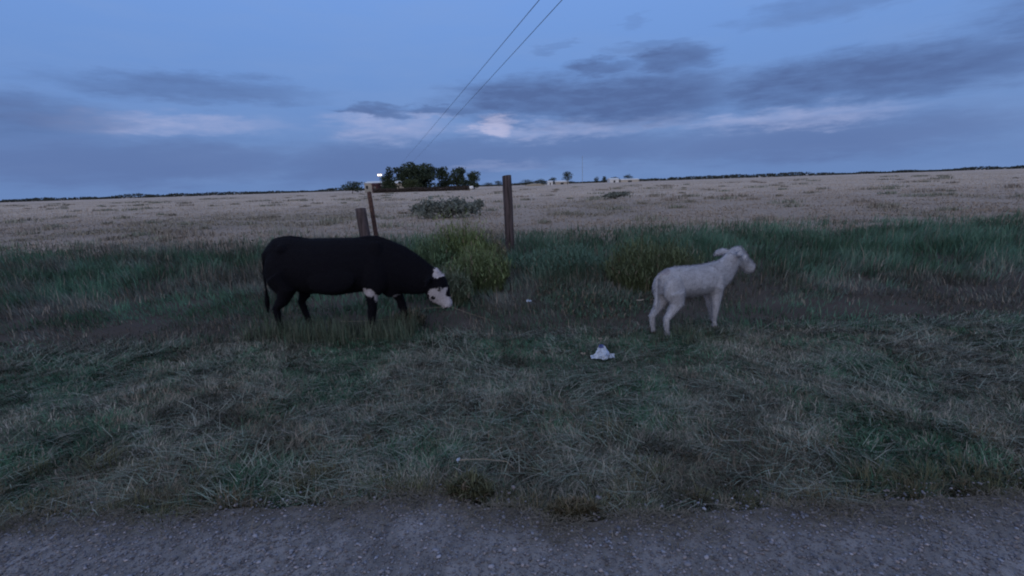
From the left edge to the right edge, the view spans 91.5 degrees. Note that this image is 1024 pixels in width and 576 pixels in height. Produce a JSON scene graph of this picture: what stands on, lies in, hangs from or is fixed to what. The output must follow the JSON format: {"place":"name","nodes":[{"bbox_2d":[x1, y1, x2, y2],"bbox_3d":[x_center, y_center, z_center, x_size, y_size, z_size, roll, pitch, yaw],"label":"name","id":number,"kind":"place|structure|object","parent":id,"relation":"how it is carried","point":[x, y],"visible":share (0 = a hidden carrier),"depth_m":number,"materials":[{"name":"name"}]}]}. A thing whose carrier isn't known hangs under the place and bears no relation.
{"place":"outdoors","nodes":[
{"label":"outdoors","id":0,"kind":"place"},
{"bbox_2d":[0,168,1023,521],"bbox_3d":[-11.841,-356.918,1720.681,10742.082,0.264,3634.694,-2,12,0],"label":"ground","id":1,"kind":"structure","parent":0,"point":[134,326],"depth_m":6.65,"materials":[{"name":"plant"}]},
{"bbox_2d":[340,181,365,193],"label":"bush","id":2,"kind":"object","parent":1,"relation":"on","point":[356,187],"visible":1,"depth_m":199.34,"materials":[{"name":"green plant"}]},
{"bbox_2d":[260,235,452,335],"bbox_3d":[-1.876,-0.044,6.048,2.296,1.265,0.711,-2,12,0],"label":"cow","id":3,"kind":"object","parent":1,"relation":"on","point":[372,267],"visible":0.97,"depth_m":5.80},
{"bbox_2d":[355,208,370,236],"bbox_3d":[-3.329,-1.062,11.400,0.354,1.536,0.250,-2,12,0],"label":"fence post","id":4,"kind":"object","parent":1,"relation":"on","point":[362,221],"visible":0.38,"depth_m":11.22,"materials":[{"name":"brown wood"}]},
{"bbox_2d":[367,192,377,235],"bbox_3d":[-3.241,-1.339,11.855,0.245,1.880,0.115,-2,12,0],"label":"fence post","id":5,"kind":"object","parent":1,"relation":"on","point":[372,212],"visible":0.57,"depth_m":11.73,"materials":[{"name":"wood"}]},
{"bbox_2d":[363,181,381,192],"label":"farm shed","id":6,"kind":"structure","parent":1,"relation":"on","point":[368,186],"depth_m":210.53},
{"bbox_2d":[371,183,380,192],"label":"red shed","id":7,"kind":"structure","parent":1,"relation":"on","point":[376,185],"depth_m":191.88,"materials":[{"name":"clear wood"}]},
{"bbox_2d":[380,166,397,188],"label":"conical tree","id":8,"kind":"object","parent":1,"relation":"on","point":[387,181],"visible":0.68,"depth_m":198.92,"materials":[{"name":"green plant"}]},
{"bbox_2d":[392,181,415,188],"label":"farm house","id":9,"kind":"structure","parent":1,"relation":"on","point":[398,187],"depth_m":217.29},
{"bbox_2d":[391,162,426,186],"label":"broadleaf tree","id":10,"kind":"object","parent":1,"relation":"on","point":[409,172],"visible":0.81,"depth_m":199.71,"materials":[{"name":"green plant"}]},
{"bbox_2d":[390,306,428,327],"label":"weed clump","id":11,"kind":"object","parent":1,"relation":"on","point":[422,319],"visible":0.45,"depth_m":6.24,"materials":[{"name":"green plant"}]},
{"bbox_2d":[402,178,420,187],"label":"bush","id":12,"kind":"object","parent":1,"relation":"on","point":[410,183],"visible":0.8,"depth_m":184.83,"materials":[{"name":"green plant"}]},
{"bbox_2d":[408,203,427,214],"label":"field shrub","id":13,"kind":"object","parent":1,"relation":"on","point":[414,207],"visible":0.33,"depth_m":30.01,"materials":[{"name":"green plant"}]},
{"bbox_2d":[372,186,469,192],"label":"brush hedge","id":14,"kind":"object","parent":1,"relation":"on","point":[414,189],"visible":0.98,"depth_m":181.58,"materials":[{"name":"green plant"}]},
{"bbox_2d":[418,163,439,187],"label":"broadleaf tree","id":15,"kind":"object","parent":1,"relation":"on","point":[431,174],"visible":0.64,"depth_m":207.19,"materials":[{"name":"green plant"}]},
{"bbox_2d":[403,225,462,273],"bbox_3d":[-1.467,-0.760,9.668,1.585,1.091,1.546,-2,12,0],"label":"weed clump","id":16,"kind":"object","parent":1,"relation":"on","point":[428,255],"visible":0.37,"depth_m":9.49,"materials":[{"name":"green plant"}]},
{"bbox_2d":[436,166,451,187],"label":"broadleaf tree","id":17,"kind":"object","parent":1,"relation":"on","point":[442,173],"visible":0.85,"depth_m":213.68,"materials":[{"name":"green plant"}]},
{"bbox_2d":[411,196,482,218],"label":"field shrub","id":18,"kind":"object","parent":1,"relation":"on","point":[428,206],"visible":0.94,"depth_m":26.55,"materials":[{"name":"green plant"}]},
{"bbox_2d":[431,262,475,306],"bbox_3d":[-0.904,-0.104,7.245,0.845,0.689,1.000,-2,12,0],"label":"weed clump","id":19,"kind":"object","parent":1,"relation":"on","point":[460,290],"visible":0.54,"depth_m":7.09,"materials":[{"name":"green plant"}]},
{"bbox_2d":[449,166,466,186],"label":"broadleaf tree","id":20,"kind":"object","parent":1,"relation":"on","point":[457,178],"visible":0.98,"depth_m":208.85,"materials":[{"name":"green plant"}]},
{"bbox_2d":[426,206,500,261],"bbox_3d":[-0.981,-1.041,10.148,1.620,1.408,1.802,-2,12,0],"label":"weed clump","id":21,"kind":"object","parent":1,"relation":"on","point":[464,236],"visible":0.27,"depth_m":9.91,"materials":[{"name":"green plant"}]},
{"bbox_2d":[439,467,500,503],"bbox_3d":[-0.242,1.109,2.818,0.372,0.180,0.258,-2,12,0],"label":"weed clump","id":22,"kind":"object","parent":1,"relation":"on","point":[469,486],"visible":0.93,"depth_m":2.79,"materials":[{"name":"green plant"}]},
{"bbox_2d":[460,198,484,212],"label":"field shrub","id":23,"kind":"object","parent":1,"relation":"on","point":[477,202],"visible":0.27,"depth_m":31.16,"materials":[{"name":"green plant"}]},
{"bbox_2d":[466,170,480,188],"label":"broadleaf tree","id":24,"kind":"object","parent":1,"relation":"on","point":[473,178],"visible":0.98,"depth_m":211.74,"materials":[{"name":"green plant"}]},
{"bbox_2d":[442,234,514,294],"bbox_3d":[-0.576,-0.441,8.289,1.289,0.914,1.540,-2,12,0],"label":"weed clump","id":25,"kind":"object","parent":1,"relation":"on","point":[484,271],"visible":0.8,"depth_m":8.00,"materials":[{"name":"green plant"}]},
{"bbox_2d":[489,233,510,260],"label":"weed clump","id":26,"kind":"object","parent":1,"relation":"on","point":[498,248],"visible":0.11,"depth_m":10.54,"materials":[{"name":"green plant"}]},
{"bbox_2d":[502,175,514,254],"bbox_3d":[-0.069,-1.541,11.688,0.250,2.163,0.227,-2,12,0],"label":"fence post","id":27,"kind":"object","parent":1,"relation":"on","point":[508,205],"visible":0.81,"depth_m":11.56,"materials":[{"name":"brown wood"}]},
{"bbox_2d":[0,306,1023,575],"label":"mown grass","id":28,"kind":"structure","parent":1,"relation":"on","point":[986,426],"depth_m":3.52,"materials":[{"name":"green plant"}]},
{"bbox_2d":[460,458,514,468],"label":"dry stalk","id":29,"kind":"object","parent":28,"relation":"on","point":[486,459],"visible":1,"depth_m":3.10,"materials":[{"name":"beige plant"}]},
{"bbox_2d":[0,170,1023,263],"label":"dry field grass","id":30,"kind":"structure","parent":1,"relation":"on","point":[330,222],"depth_m":30.24,"materials":[{"name":"beige plant"}]},
{"bbox_2d":[0,165,1023,201],"bbox_3d":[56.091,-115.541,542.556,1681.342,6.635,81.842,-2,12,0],"label":"distant treeline","id":31,"kind":"object","parent":1,"relation":"on","point":[785,174],"visible":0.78,"depth_m":541.64,"materials":[{"name":"green plant"}]},
{"bbox_2d":[520,179,532,184],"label":"distant tree","id":32,"kind":"object","parent":1,"relation":"on","point":[525,182],"visible":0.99,"depth_m":408.12,"materials":[{"name":"green plant"}]},
{"bbox_2d":[526,183,544,185],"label":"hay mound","id":33,"kind":"object","parent":1,"relation":"on","point":[535,184],"visible":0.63,"depth_m":321.10,"materials":[{"name":"beige plant"}]},
{"bbox_2d":[513,238,599,278],"bbox_3d":[0.881,-0.671,9.819,1.846,0.708,2.200,-2,12,0],"label":"weed clump","id":34,"kind":"object","parent":1,"relation":"on","point":[562,254],"visible":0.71,"depth_m":9.41,"materials":[{"name":"green plant"}]},
{"bbox_2d":[554,180,568,184],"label":"building","id":35,"kind":"structure","parent":1,"relation":"on","point":[559,182],"depth_m":403.54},
{"bbox_2d":[562,171,572,183],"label":"distant tree","id":36,"kind":"object","parent":1,"relation":"on","point":[567,175],"visible":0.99,"depth_m":389.91,"materials":[{"name":"green plant"}]},
{"bbox_2d":[541,493,606,522],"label":"weed clump","id":37,"kind":"object","parent":1,"relation":"on","point":[561,506],"visible":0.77,"depth_m":2.62,"materials":[{"name":"green plant"}]},
{"bbox_2d":[535,273,654,320],"bbox_3d":[1.246,0.021,7.626,1.816,0.203,3.032,-2,12,0],"label":"weed clump","id":38,"kind":"object","parent":1,"relation":"on","point":[577,294],"visible":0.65,"depth_m":7.06,"materials":[{"name":"green plant"}]},
{"bbox_2d":[590,344,614,359],"bbox_3d":[0.887,0.616,4.866,0.235,0.139,0.130,-2,12,0],"label":"crumpled wrapper","id":39,"kind":"object","parent":1,"relation":"on","point":[602,351],"visible":1,"depth_m":4.85,"materials":[{"name":"white plastic"}]},
{"bbox_2d":[607,178,618,182],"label":"building","id":40,"kind":"structure","parent":1,"relation":"on","point":[612,180],"depth_m":431.01,"materials":[{"name":"white metal"}]},
{"bbox_2d":[600,191,633,199],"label":"field shrub","id":41,"kind":"object","parent":1,"relation":"on","point":[613,194],"visible":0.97,"depth_m":46.79,"materials":[{"name":"green plant"}]},
{"bbox_2d":[619,178,638,181],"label":"building","id":42,"kind":"structure","parent":1,"relation":"on","point":[630,180],"depth_m":430.94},
{"bbox_2d":[599,228,710,295],"bbox_3d":[2.332,-0.516,8.122,1.875,0.967,2.201,-2,12,0],"label":"weed clump","id":43,"kind":"object","parent":1,"relation":"on","point":[628,268],"visible":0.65,"depth_m":7.77,"materials":[{"name":"green plant"}]},
{"bbox_2d":[648,245,756,337],"bbox_3d":[2.200,0.018,5.663,1.509,0.948,0.496,-7,13,-23],"label":"lamb","id":44,"kind":"object","parent":1,"relation":"on","point":[673,287],"visible":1,"depth_m":5.48},
{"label":"utility pole","id":45,"kind":"object","parent":1,"relation":"on","visible":0},
{"bbox_2d":[400,0,538,164],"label":"power cable","id":46,"kind":"object","parent":45,"relation":"attached to","point":[489,59],"visible":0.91,"depth_m":27.88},
{"bbox_2d":[409,0,561,164],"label":"power cable","id":47,"kind":"object","parent":45,"relation":"attached to","point":[506,60],"visible":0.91,"depth_m":27.76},
{"bbox_2d":[0,206,1023,355],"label":"rough grass","id":48,"kind":"structure","parent":0,"point":[987,244],"depth_m":8.64,"materials":[{"name":"green plant"}]},
{"bbox_2d":[0,469,1023,575],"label":"road","id":49,"kind":"structure","parent":0,"point":[790,556],"depth_m":2.40,"materials":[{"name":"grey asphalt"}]},
{"bbox_2d":[0,0,1023,199],"label":"sky","id":50,"kind":"structure","parent":0,"point":[99,98],"materials":[{"name":"blue"}]}
]}

